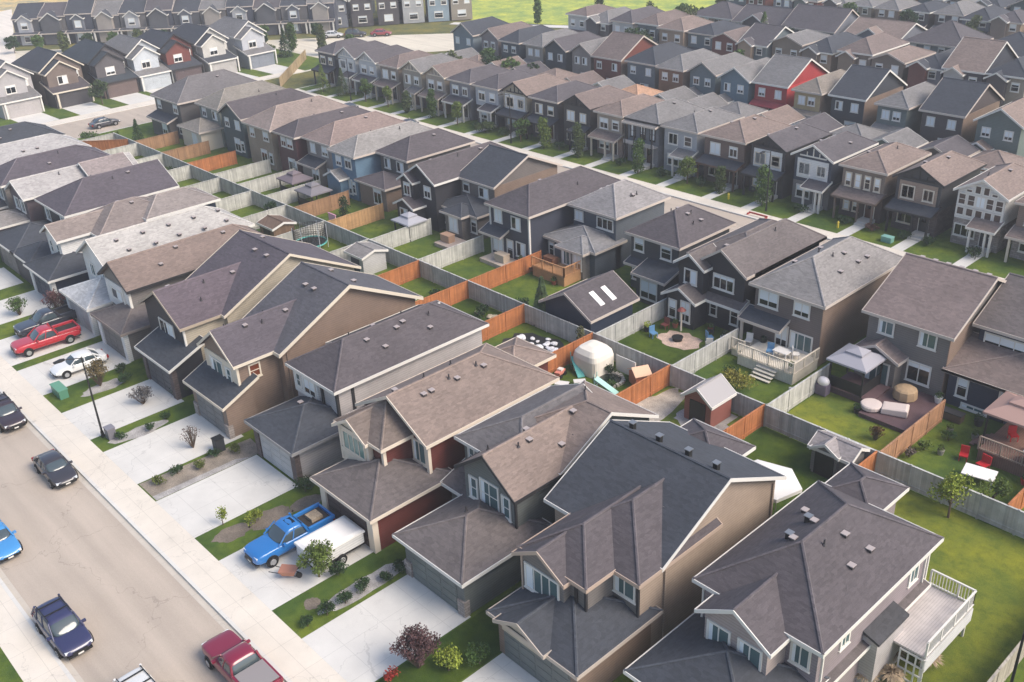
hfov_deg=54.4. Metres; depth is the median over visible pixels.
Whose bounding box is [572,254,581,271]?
window
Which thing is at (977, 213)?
window
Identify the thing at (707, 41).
window
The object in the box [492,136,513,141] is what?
footpath
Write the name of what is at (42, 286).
garage door
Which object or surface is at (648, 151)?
door
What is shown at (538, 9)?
columnar tree
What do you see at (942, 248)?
lawn
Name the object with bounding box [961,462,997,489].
garden table
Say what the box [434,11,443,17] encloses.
window
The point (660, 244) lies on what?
detached house
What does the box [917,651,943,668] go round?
ornamental grass
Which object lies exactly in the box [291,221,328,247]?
trampoline
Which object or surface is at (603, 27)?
window
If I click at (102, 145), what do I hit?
board fence
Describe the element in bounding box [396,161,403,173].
window
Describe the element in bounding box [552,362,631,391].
lawn
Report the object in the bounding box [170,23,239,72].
detached house
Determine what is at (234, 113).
detached house
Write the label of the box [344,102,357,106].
parked car
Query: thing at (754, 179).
window
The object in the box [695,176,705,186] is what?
shrub
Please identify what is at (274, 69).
driveway
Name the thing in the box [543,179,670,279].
detached house
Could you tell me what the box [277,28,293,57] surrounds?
conifer tree
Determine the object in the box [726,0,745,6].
detached house
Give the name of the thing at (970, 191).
window
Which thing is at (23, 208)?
window
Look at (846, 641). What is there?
window
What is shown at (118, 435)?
shrub
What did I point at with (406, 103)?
columnar tree
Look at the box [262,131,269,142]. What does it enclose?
window
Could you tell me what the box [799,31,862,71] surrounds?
detached house
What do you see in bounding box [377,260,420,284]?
board fence
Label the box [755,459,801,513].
canopy tent
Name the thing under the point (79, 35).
window
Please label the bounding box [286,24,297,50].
columnar tree
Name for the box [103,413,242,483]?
driveway
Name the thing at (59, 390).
utility box
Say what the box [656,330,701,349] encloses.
patio
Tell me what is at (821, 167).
window
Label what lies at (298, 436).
detached house
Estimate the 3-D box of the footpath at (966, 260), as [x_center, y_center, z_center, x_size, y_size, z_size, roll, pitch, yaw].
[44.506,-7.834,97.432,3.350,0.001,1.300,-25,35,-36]
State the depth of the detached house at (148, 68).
178.85 m
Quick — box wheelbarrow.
[269,564,302,577]
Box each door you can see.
[0,246,19,273]
[8,100,37,117]
[33,273,49,297]
[60,90,87,107]
[70,301,91,331]
[102,324,125,357]
[108,81,134,97]
[144,74,168,90]
[147,358,173,395]
[177,68,198,79]
[196,393,225,433]
[213,61,234,71]
[252,54,272,68]
[260,435,293,479]
[263,228,270,235]
[327,493,369,546]
[330,71,334,83]
[350,76,354,88]
[351,256,359,271]
[393,86,397,99]
[411,552,457,610]
[415,92,420,105]
[438,98,443,110]
[464,104,468,117]
[491,110,495,123]
[504,631,570,681]
[550,125,553,138]
[611,141,617,154]
[646,148,652,163]
[689,399,705,422]
[729,171,737,184]
[768,182,776,194]
[812,192,822,205]
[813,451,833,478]
[863,205,874,218]
[917,218,929,232]
[977,233,988,247]
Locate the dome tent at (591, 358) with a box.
[570,340,616,377]
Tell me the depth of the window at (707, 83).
147.90 m
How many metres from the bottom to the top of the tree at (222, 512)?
1.478 m
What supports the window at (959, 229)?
in the detached house at (986, 213)
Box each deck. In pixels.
[434,237,465,248]
[479,252,515,267]
[529,256,580,286]
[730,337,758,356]
[736,341,819,384]
[830,371,890,402]
[858,388,942,432]
[893,569,976,681]
[969,422,1023,476]
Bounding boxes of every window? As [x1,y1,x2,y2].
[0,188,4,199]
[4,84,16,94]
[13,195,20,210]
[19,199,26,213]
[20,23,28,29]
[24,35,30,42]
[44,207,51,221]
[48,238,54,252]
[55,243,60,253]
[57,75,68,84]
[74,20,81,27]
[77,33,82,40]
[88,261,96,277]
[105,66,115,75]
[110,286,123,302]
[127,18,135,24]
[141,59,150,68]
[157,99,161,108]
[158,316,174,338]
[162,123,167,133]
[172,104,178,114]
[173,53,182,62]
[181,15,189,22]
[191,132,197,143]
[201,107,206,117]
[209,47,218,55]
[209,355,223,375]
[211,110,217,120]
[224,117,229,127]
[224,366,232,381]
[234,120,240,130]
[234,137,241,152]
[235,13,242,18]
[240,141,245,152]
[247,361,262,376]
[248,39,256,48]
[249,126,255,137]
[260,148,267,160]
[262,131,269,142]
[269,153,273,164]
[280,136,286,147]
[286,138,292,149]
[288,157,295,169]
[289,11,296,17]
[294,371,302,389]
[302,376,316,399]
[309,142,316,153]
[312,169,320,183]
[320,55,325,64]
[321,146,328,157]
[328,57,332,65]
[335,154,341,166]
[338,5,344,11]
[340,59,345,68]
[341,428,366,460]
[344,157,351,170]
[348,179,353,195]
[351,181,356,194]
[353,4,358,10]
[358,16,367,22]
[361,64,366,73]
[364,3,370,9]
[369,66,373,74]
[373,188,381,204]
[379,2,384,8]
[382,69,388,78]
[384,14,392,21]
[384,157,390,169]
[390,2,395,7]
[391,71,395,79]
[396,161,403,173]
[399,207,407,213]
[403,181,410,196]
[404,1,409,7]
[404,74,410,83]
[409,12,417,19]
[411,438,426,467]
[414,76,418,85]
[415,0,421,6]
[423,185,431,199]
[428,79,434,89]
[429,0,435,5]
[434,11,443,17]
[437,81,442,90]
[448,216,458,233]
[452,84,458,95]
[455,36,459,43]
[457,9,465,16]
[462,87,467,96]
[462,181,469,192]
[466,38,470,45]
[467,447,474,456]
[468,474,478,499]
[470,218,477,234]
[478,90,485,101]
[478,186,488,199]
[479,111,486,119]
[479,476,499,511]
[489,93,494,102]
[493,238,503,250]
[494,208,502,223]
[500,494,511,522]
[503,44,507,52]
[506,96,513,107]
[506,238,513,257]
[507,118,515,126]
[510,215,520,232]
[511,46,515,53]
[516,241,525,256]
[517,99,523,109]
[524,561,559,600]
[528,48,532,55]
[535,49,539,56]
[535,102,542,114]
[547,106,553,116]
[548,52,552,60]
[548,240,554,254]
[558,54,562,61]
[561,250,570,266]
[566,110,574,121]
[566,133,575,141]
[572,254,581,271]
[574,56,579,63]
[574,209,583,222]
[579,113,585,123]
[582,57,587,65]
[596,216,613,232]
[597,60,601,68]
[599,117,608,129]
[599,140,609,149]
[600,24,605,30]
[612,63,616,71]
[612,120,618,131]
[612,575,635,604]
[615,25,619,31]
[630,65,635,73]
[630,125,635,137]
[634,237,644,253]
[639,127,645,139]
[639,278,657,302]
[645,68,650,76]
[649,129,655,141]
[650,30,654,37]
[659,245,671,262]
[661,72,667,80]
[662,33,667,40]
[667,153,678,167]
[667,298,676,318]
[668,132,677,145]
[672,73,678,82]
[674,34,679,42]
[679,300,690,324]
[683,136,691,148]
[683,267,697,286]
[691,35,696,43]
[693,76,698,85]
[704,37,709,45]
[704,78,710,87]
[706,618,730,645]
[708,167,716,175]
[708,304,716,317]
[709,141,720,155]
[712,272,734,294]
[715,41,720,49]
[723,82,730,91]
[726,43,732,51]
[728,146,737,158]
[728,311,738,327]
[736,637,762,671]
[737,84,743,93]
[751,178,760,187]
[753,151,765,165]
[756,47,761,55]
[757,289,778,311]
[758,87,765,96]
[770,155,779,168]
[774,90,781,99]
[774,326,788,346]
[775,48,781,53]
[776,0,780,5]
[784,0,789,6]
[787,330,812,354]
[787,641,811,673]
[790,50,796,55]
[792,300,810,320]
[794,183,809,199]
[797,161,810,176]
[798,95,805,104]
[807,97,814,106]
[815,165,826,178]
[820,54,827,63]
[834,100,842,110]
[838,632,850,652]
[842,199,849,210]
[844,121,854,125]
[844,171,852,186]
[850,103,858,113]
[851,202,858,212]
[853,173,861,188]
[859,59,866,65]
[862,7,867,14]
[863,175,871,191]
[865,363,889,385]
[872,178,880,193]
[875,63,882,67]
[876,318,894,337]
[878,10,884,16]
[880,109,889,119]
[888,11,894,17]
[891,65,898,74]
[891,111,900,121]
[895,212,910,224]
[899,184,915,200]
[904,360,931,388]
[906,565,919,588]
[916,331,937,352]
[918,13,924,20]
[921,189,934,203]
[925,116,935,126]
[927,70,936,79]
[937,47,944,52]
[938,15,944,22]
[946,119,956,130]
[951,16,957,21]
[952,222,974,239]
[953,377,969,399]
[954,205,964,216]
[956,192,967,205]
[959,402,986,417]
[963,207,973,218]
[965,188,973,193]
[966,194,976,207]
[968,76,976,80]
[973,185,982,195]
[973,209,983,218]
[974,196,985,209]
[979,22,985,27]
[980,126,990,137]
[982,186,991,197]
[983,211,992,220]
[983,331,1023,352]
[984,198,994,212]
[990,193,998,199]
[992,213,1002,222]
[993,200,1004,214]
[1002,130,1013,141]
[1009,24,1016,31]
[1009,82,1019,92]
[1017,242,1023,253]
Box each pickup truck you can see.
[10,319,80,356]
[13,304,76,337]
[201,629,283,681]
[243,502,334,568]
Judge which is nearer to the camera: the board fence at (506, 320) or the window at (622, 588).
the window at (622, 588)
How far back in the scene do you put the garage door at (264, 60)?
191.91 m
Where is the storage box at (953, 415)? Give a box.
[943,406,965,424]
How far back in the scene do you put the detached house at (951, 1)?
195.56 m
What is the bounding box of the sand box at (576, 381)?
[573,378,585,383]
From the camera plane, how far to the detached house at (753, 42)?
166.46 m
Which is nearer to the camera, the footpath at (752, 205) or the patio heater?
the patio heater
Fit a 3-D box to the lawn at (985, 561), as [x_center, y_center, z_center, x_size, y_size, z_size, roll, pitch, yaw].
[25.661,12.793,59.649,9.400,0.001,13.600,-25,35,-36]
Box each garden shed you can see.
[256,214,296,235]
[343,241,387,273]
[680,373,736,426]
[807,429,869,478]
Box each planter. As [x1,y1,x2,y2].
[551,276,556,284]
[644,320,650,331]
[672,318,678,327]
[760,335,766,342]
[788,360,794,371]
[853,403,861,413]
[934,391,943,403]
[937,444,944,455]
[947,423,953,429]
[971,429,978,439]
[974,412,984,426]
[1021,473,1023,485]
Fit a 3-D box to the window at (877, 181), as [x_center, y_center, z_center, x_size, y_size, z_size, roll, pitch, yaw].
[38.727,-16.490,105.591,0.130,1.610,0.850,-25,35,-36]
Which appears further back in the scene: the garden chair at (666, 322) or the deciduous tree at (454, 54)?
the deciduous tree at (454, 54)
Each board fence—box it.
[80,133,114,140]
[82,139,128,150]
[103,142,139,156]
[113,132,138,147]
[136,131,179,148]
[136,153,164,166]
[138,143,161,156]
[162,140,210,160]
[163,153,192,176]
[167,164,192,181]
[185,177,221,193]
[188,150,237,170]
[191,165,219,181]
[215,159,271,182]
[215,190,253,211]
[220,177,253,201]
[239,168,294,192]
[242,204,287,229]
[251,190,287,214]
[265,179,319,203]
[275,220,325,239]
[279,50,306,86]
[286,205,324,226]
[294,190,349,215]
[325,221,366,244]
[328,203,384,229]
[330,238,368,259]
[368,238,414,266]
[371,218,431,247]
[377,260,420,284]
[415,258,468,287]
[415,280,468,305]
[419,235,483,267]
[468,250,541,288]
[468,280,525,322]
[481,303,524,341]
[524,303,591,341]
[548,332,592,372]
[593,332,671,382]
[596,298,666,341]
[616,364,669,403]
[670,364,766,425]
[672,328,738,372]
[723,404,764,439]
[763,404,879,471]
[767,363,829,411]
[859,450,876,471]
[875,450,1023,538]
[880,399,945,457]
[987,641,1023,681]
[1003,488,1023,529]
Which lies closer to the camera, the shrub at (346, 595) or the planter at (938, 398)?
the shrub at (346, 595)
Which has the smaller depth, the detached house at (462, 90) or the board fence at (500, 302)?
the board fence at (500, 302)
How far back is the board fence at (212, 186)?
124.86 m
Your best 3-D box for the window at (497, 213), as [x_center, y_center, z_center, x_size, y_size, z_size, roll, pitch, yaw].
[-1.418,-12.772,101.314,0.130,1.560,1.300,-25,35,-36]
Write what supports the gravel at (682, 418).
on the gravel at (682, 423)
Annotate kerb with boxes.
[0,388,292,681]
[0,578,75,681]
[49,69,310,126]
[475,141,830,239]
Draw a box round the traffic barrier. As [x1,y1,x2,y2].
[747,211,767,218]
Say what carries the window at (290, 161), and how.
in the detached house at (293, 149)
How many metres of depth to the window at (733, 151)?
117.69 m
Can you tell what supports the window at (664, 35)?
in the detached house at (675, 30)
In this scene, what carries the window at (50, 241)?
in the detached house at (55, 260)
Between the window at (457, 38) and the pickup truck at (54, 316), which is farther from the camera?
the window at (457, 38)
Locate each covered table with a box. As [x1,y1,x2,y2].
[440,231,454,243]
[494,250,509,263]
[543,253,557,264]
[892,383,917,402]
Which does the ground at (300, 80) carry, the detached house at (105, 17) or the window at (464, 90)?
the detached house at (105, 17)
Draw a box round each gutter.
[0,393,285,681]
[0,568,83,681]
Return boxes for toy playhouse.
[627,364,651,384]
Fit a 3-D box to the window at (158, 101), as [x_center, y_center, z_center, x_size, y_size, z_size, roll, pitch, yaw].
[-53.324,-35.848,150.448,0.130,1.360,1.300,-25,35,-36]
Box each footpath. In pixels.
[347,98,364,102]
[368,103,387,108]
[390,110,410,114]
[415,115,430,120]
[439,121,458,127]
[465,129,484,134]
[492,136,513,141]
[522,143,541,149]
[554,151,574,158]
[584,159,607,166]
[619,169,643,176]
[656,178,679,186]
[703,190,726,198]
[740,200,765,209]
[787,212,811,221]
[837,225,863,235]
[891,239,918,250]
[953,254,979,267]
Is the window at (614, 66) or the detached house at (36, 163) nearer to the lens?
the detached house at (36, 163)
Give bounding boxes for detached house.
[0,59,44,119]
[0,121,65,143]
[0,133,91,164]
[0,145,110,210]
[0,152,138,231]
[0,159,179,274]
[10,2,44,45]
[10,187,220,305]
[11,46,94,108]
[37,2,70,44]
[59,205,254,335]
[61,39,140,98]
[63,0,97,43]
[90,224,265,361]
[91,0,123,41]
[105,34,173,91]
[117,0,147,35]
[134,229,360,399]
[136,29,204,82]
[144,0,174,31]
[146,69,256,138]
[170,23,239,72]
[172,0,201,29]
[177,80,285,149]
[182,261,423,438]
[198,0,227,25]
[207,16,277,69]
[216,88,312,158]
[225,0,254,23]
[241,95,348,170]
[244,300,488,484]
[252,0,281,34]
[272,105,370,173]
[279,0,309,33]
[296,111,405,185]
[306,0,338,33]
[309,336,559,553]
[311,37,367,87]
[323,121,432,200]
[334,40,389,92]
[336,0,348,27]
[347,0,374,17]
[348,0,373,26]
[351,44,413,98]
[354,128,474,211]
[373,50,433,103]
[376,0,399,24]
[392,380,658,617]
[393,141,514,231]
[398,0,401,17]
[399,53,457,109]
[401,0,424,23]
[418,58,484,115]
[425,0,449,21]
[439,144,562,239]
[441,64,509,122]
[448,0,472,19]
[450,16,508,53]
[471,69,535,129]
[478,21,532,58]
[478,166,619,259]
[486,418,786,681]
[495,73,569,136]
[498,24,553,58]
[522,28,577,64]
[525,80,597,144]
[542,31,601,71]
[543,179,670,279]
[559,85,635,152]
[565,4,614,32]
[569,36,607,73]
[584,6,631,36]
[587,93,664,160]
[590,31,657,79]
[610,6,664,31]
[621,97,705,169]
[623,204,736,304]
[623,462,943,681]
[624,41,693,89]
[635,9,690,43]
[655,48,721,90]
[656,15,712,46]
[660,106,744,179]
[660,218,826,333]
[685,20,746,50]
[687,52,754,95]
[692,1,743,21]
[695,114,791,191]
[709,26,749,54]
[717,57,770,103]
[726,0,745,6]
[731,4,793,26]
[735,22,794,59]
[737,236,902,366]
[740,122,832,201]
[746,0,772,5]
[749,53,829,110]
[769,29,832,57]
[773,0,793,7]
[782,3,858,34]
[790,131,878,213]
[791,69,845,117]
[792,0,824,8]
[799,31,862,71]
[822,0,858,7]
[828,64,907,126]
[831,142,931,227]
[835,32,909,70]
[844,16,927,39]
[853,0,888,17]
[854,252,1006,398]
[868,45,935,89]
[870,81,935,134]
[873,0,921,20]
[884,150,986,240]
[902,0,950,28]
[905,20,993,53]
[906,48,954,88]
[918,0,946,2]
[918,77,1004,141]
[930,0,984,28]
[940,36,1018,82]
[941,272,1023,423]
[944,0,977,3]
[950,162,1023,257]
[959,4,1010,34]
[970,97,1023,156]
[976,0,1016,9]
[983,56,1023,106]
[988,9,1023,39]
[998,31,1023,56]
[1004,196,1023,261]
[1008,0,1023,10]
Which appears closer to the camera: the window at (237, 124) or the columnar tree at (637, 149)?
the columnar tree at (637, 149)
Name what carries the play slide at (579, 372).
on the lawn at (570, 375)
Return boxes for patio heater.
[677,307,685,330]
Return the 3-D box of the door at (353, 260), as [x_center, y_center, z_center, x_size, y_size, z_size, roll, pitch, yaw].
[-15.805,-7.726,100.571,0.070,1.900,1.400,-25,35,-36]
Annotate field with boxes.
[0,0,67,31]
[470,0,715,24]
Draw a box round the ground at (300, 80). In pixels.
[14,0,562,88]
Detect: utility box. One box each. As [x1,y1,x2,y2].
[49,381,68,399]
[103,424,116,440]
[881,234,894,243]
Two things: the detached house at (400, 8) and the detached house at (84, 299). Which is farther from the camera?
the detached house at (400, 8)
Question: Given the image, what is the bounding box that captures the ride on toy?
[554,367,566,378]
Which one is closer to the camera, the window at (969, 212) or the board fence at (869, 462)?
the board fence at (869, 462)
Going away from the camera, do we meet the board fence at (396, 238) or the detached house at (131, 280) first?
the detached house at (131, 280)
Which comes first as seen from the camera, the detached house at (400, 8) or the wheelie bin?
the wheelie bin
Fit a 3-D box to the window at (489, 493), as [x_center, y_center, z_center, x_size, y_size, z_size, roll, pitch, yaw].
[-1.345,9.215,59.197,0.130,1.960,1.800,-25,35,-36]
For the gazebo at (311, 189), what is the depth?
118.65 m
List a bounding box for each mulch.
[139,438,257,500]
[211,523,250,542]
[250,505,292,530]
[290,494,321,511]
[304,597,320,609]
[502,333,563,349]
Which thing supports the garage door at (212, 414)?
in the detached house at (237, 376)
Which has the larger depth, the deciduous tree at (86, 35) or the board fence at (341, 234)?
the deciduous tree at (86, 35)
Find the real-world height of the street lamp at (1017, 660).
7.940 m
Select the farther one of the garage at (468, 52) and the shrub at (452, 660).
the garage at (468, 52)
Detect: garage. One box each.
[445,47,479,57]
[468,55,485,63]
[489,56,526,68]
[510,61,550,74]
[537,68,576,78]
[538,270,639,332]
[564,70,604,84]
[592,75,634,88]
[622,84,663,95]
[654,85,697,100]
[687,92,728,107]
[719,101,767,116]
[758,104,805,123]
[789,112,843,131]
[828,123,886,138]
[871,127,928,147]
[919,134,980,158]
[971,150,1023,173]
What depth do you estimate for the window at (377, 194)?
117.17 m
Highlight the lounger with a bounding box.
[860,398,909,417]
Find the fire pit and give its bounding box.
[672,334,682,341]
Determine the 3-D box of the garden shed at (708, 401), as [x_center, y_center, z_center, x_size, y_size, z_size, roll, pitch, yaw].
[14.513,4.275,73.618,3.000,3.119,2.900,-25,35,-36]
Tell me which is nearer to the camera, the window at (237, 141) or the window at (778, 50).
the window at (237, 141)
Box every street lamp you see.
[53,356,104,437]
[336,58,351,100]
[498,93,511,143]
[760,151,770,210]
[1010,631,1023,681]
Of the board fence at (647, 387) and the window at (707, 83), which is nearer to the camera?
the board fence at (647, 387)
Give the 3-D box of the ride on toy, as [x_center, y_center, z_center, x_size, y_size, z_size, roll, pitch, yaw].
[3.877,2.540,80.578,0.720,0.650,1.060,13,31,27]
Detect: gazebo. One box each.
[276,170,313,190]
[294,182,332,204]
[391,212,427,241]
[826,343,886,397]
[983,391,1023,439]
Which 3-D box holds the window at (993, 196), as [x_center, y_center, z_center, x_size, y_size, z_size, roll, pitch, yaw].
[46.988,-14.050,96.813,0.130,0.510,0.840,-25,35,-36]
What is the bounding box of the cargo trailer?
[294,515,364,568]
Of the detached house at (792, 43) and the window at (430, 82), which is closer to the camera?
the window at (430, 82)
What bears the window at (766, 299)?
in the detached house at (813, 299)
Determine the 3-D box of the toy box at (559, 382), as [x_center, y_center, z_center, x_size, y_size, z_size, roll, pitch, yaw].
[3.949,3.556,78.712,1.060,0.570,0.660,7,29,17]
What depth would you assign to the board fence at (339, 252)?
102.62 m
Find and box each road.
[0,9,15,62]
[0,425,227,681]
[15,33,453,59]
[50,104,156,137]
[470,143,828,244]
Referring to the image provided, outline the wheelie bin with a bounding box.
[210,434,225,452]
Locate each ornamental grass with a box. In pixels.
[854,673,880,681]
[878,663,906,681]
[892,646,905,662]
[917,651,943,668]
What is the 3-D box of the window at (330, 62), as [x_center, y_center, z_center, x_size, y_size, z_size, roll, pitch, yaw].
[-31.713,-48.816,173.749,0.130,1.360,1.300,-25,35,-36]
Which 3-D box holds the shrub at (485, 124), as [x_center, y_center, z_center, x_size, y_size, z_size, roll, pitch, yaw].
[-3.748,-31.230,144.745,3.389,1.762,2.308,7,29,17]
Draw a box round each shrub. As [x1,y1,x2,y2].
[3,296,28,314]
[78,131,100,138]
[114,362,125,372]
[114,431,127,439]
[117,371,131,382]
[126,385,153,403]
[145,421,154,429]
[152,475,165,484]
[159,411,170,418]
[168,464,182,475]
[180,425,199,447]
[193,458,205,467]
[206,448,222,456]
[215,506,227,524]
[229,442,240,452]
[244,509,262,525]
[293,475,315,491]
[299,614,313,627]
[316,598,335,615]
[328,560,348,574]
[335,589,352,603]
[353,576,370,593]
[380,571,393,580]
[389,622,441,668]
[392,558,405,573]
[428,288,439,295]
[433,643,462,670]
[464,641,489,666]
[474,120,495,132]
[474,304,488,316]
[498,126,509,134]
[516,297,528,304]
[552,141,564,149]
[604,364,616,372]
[607,379,617,385]
[616,157,627,164]
[657,168,669,176]
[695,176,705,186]
[721,365,738,375]
[722,368,757,389]
[792,203,810,211]
[838,215,853,223]
[864,223,879,230]
[869,425,885,439]
[897,229,911,238]
[904,446,918,456]
[917,439,933,449]
[923,235,936,244]
[941,429,956,440]
[965,246,981,258]
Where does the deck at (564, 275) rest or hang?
on the lawn at (290, 612)
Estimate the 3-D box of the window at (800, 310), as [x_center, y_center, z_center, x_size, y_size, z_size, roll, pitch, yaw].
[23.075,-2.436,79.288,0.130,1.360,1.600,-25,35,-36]
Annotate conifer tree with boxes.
[132,118,144,140]
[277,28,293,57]
[315,63,330,94]
[335,68,349,96]
[532,276,547,325]
[760,11,768,23]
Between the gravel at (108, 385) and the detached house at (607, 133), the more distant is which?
the detached house at (607, 133)
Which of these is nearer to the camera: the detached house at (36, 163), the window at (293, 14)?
the detached house at (36, 163)
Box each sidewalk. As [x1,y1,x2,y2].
[0,356,346,681]
[0,584,70,681]
[41,69,303,125]
[296,89,1004,278]
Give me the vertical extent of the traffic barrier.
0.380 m
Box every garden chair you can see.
[649,325,657,338]
[660,317,669,329]
[705,330,713,340]
[705,338,712,345]
[707,324,714,335]
[744,332,753,345]
[766,342,774,354]
[792,345,799,359]
[958,445,969,461]
[975,453,992,468]
[1007,425,1019,441]
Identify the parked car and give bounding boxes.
[0,391,26,432]
[0,519,22,562]
[31,449,78,488]
[31,593,93,659]
[50,347,108,378]
[88,116,119,128]
[112,664,155,681]
[325,30,343,38]
[344,28,366,36]
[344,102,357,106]
[370,28,391,36]
[404,118,418,122]
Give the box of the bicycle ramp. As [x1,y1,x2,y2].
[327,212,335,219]
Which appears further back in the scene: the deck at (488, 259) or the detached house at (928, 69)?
the detached house at (928, 69)
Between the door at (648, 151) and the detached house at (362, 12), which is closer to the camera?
the door at (648, 151)
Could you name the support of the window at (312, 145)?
in the detached house at (316, 162)
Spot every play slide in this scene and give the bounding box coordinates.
[570,352,584,377]
[594,372,618,394]
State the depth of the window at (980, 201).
98.09 m
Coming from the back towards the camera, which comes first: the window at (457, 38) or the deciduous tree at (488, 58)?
the window at (457, 38)
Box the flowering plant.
[383,665,400,681]
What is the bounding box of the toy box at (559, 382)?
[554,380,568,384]
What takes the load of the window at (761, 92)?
in the detached house at (777, 79)
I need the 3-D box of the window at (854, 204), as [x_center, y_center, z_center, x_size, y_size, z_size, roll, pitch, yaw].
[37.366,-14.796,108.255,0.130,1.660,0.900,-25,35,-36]
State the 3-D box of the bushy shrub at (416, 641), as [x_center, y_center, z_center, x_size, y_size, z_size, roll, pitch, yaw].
[-5.000,16.285,52.809,2.592,2.758,2.658,16,33,32]
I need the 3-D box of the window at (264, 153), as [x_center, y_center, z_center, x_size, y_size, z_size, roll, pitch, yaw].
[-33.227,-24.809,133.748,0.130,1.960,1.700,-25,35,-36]
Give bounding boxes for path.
[451,22,567,27]
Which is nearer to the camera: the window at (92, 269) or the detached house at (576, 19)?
the window at (92, 269)
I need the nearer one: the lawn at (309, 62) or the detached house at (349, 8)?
the lawn at (309, 62)
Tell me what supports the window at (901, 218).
in the detached house at (921, 203)
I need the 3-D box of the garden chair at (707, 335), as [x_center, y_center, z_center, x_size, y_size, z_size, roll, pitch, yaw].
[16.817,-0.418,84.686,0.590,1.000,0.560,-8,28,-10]
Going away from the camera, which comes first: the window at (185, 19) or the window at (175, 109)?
the window at (175, 109)
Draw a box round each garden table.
[773,346,791,359]
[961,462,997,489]
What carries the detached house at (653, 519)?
on the lawn at (290, 612)
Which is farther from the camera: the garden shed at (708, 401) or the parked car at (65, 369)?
the parked car at (65, 369)
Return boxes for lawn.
[0,49,318,125]
[0,122,1023,681]
[0,647,22,681]
[299,84,1023,277]
[378,587,518,681]
[452,299,501,320]
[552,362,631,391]
[619,324,704,363]
[655,386,741,425]
[744,427,828,515]
[788,392,901,450]
[878,627,1012,681]
[894,490,1023,649]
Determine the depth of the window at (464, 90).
149.90 m
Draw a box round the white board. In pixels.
[616,355,635,374]
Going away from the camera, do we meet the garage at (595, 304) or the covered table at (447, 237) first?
the garage at (595, 304)
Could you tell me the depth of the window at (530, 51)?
172.96 m
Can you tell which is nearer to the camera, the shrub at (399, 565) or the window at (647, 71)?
the shrub at (399, 565)
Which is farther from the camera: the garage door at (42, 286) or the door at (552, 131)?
the door at (552, 131)
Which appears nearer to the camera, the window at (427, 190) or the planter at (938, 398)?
the planter at (938, 398)
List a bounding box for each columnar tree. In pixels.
[56,30,69,51]
[132,28,142,36]
[284,21,296,39]
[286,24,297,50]
[316,24,326,48]
[338,195,350,215]
[401,90,412,112]
[426,88,437,117]
[532,0,542,22]
[537,116,551,148]
[571,122,585,156]
[575,325,584,339]
[594,0,604,4]
[631,138,645,172]
[713,165,726,193]
[734,49,744,55]
[752,164,775,206]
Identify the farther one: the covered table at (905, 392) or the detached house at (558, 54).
the detached house at (558, 54)
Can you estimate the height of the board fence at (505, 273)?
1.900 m
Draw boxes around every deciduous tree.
[3,36,19,52]
[30,34,44,47]
[81,32,94,40]
[87,79,109,103]
[106,31,117,40]
[259,24,269,41]
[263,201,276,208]
[296,539,334,576]
[310,23,322,36]
[344,34,354,38]
[359,77,373,101]
[382,85,392,106]
[447,50,462,58]
[450,101,462,124]
[479,47,495,54]
[480,53,500,64]
[501,56,520,68]
[512,118,529,141]
[527,62,539,68]
[625,27,650,36]
[646,1,657,7]
[673,3,692,13]
[676,4,698,16]
[676,156,696,183]
[842,2,859,15]
[899,9,918,23]
[927,469,976,517]
[965,14,983,32]
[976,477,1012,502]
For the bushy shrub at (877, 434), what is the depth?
70.32 m
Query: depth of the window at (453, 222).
107.68 m
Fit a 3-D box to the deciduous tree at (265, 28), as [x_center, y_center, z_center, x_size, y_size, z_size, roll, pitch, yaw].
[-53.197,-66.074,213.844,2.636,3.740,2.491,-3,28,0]
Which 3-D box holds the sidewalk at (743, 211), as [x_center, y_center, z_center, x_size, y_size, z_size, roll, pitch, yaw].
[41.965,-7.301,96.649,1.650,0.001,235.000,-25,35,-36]
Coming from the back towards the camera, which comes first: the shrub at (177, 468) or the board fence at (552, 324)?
the board fence at (552, 324)
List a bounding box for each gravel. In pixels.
[81,378,123,396]
[108,419,167,443]
[153,457,248,499]
[318,560,404,614]
[637,388,684,420]
[674,412,737,428]
[676,409,728,430]
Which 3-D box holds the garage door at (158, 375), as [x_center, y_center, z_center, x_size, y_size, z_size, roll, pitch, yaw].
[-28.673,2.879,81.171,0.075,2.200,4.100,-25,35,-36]
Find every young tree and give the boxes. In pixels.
[41,288,65,308]
[84,358,108,385]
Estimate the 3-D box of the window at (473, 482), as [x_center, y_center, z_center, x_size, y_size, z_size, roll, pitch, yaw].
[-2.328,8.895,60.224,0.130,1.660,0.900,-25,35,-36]
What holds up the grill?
on the lawn at (833, 412)
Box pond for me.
[593,371,625,387]
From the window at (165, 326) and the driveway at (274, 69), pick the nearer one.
the window at (165, 326)
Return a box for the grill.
[814,376,830,396]
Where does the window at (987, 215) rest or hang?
in the detached house at (986, 213)
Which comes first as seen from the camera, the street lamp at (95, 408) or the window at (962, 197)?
the street lamp at (95, 408)
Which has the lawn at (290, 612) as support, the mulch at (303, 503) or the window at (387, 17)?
the mulch at (303, 503)
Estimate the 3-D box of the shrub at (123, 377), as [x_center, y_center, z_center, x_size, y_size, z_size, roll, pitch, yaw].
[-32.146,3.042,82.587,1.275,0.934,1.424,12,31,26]
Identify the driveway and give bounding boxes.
[0,267,23,289]
[0,290,53,324]
[0,321,96,365]
[11,112,58,123]
[17,341,131,394]
[62,102,110,114]
[62,379,183,439]
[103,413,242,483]
[110,92,154,104]
[147,87,163,92]
[156,455,297,537]
[219,544,372,610]
[234,72,256,78]
[254,64,287,73]
[302,574,470,681]
[462,653,539,681]
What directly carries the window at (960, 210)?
in the detached house at (986, 213)
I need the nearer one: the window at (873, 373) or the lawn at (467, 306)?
the window at (873, 373)

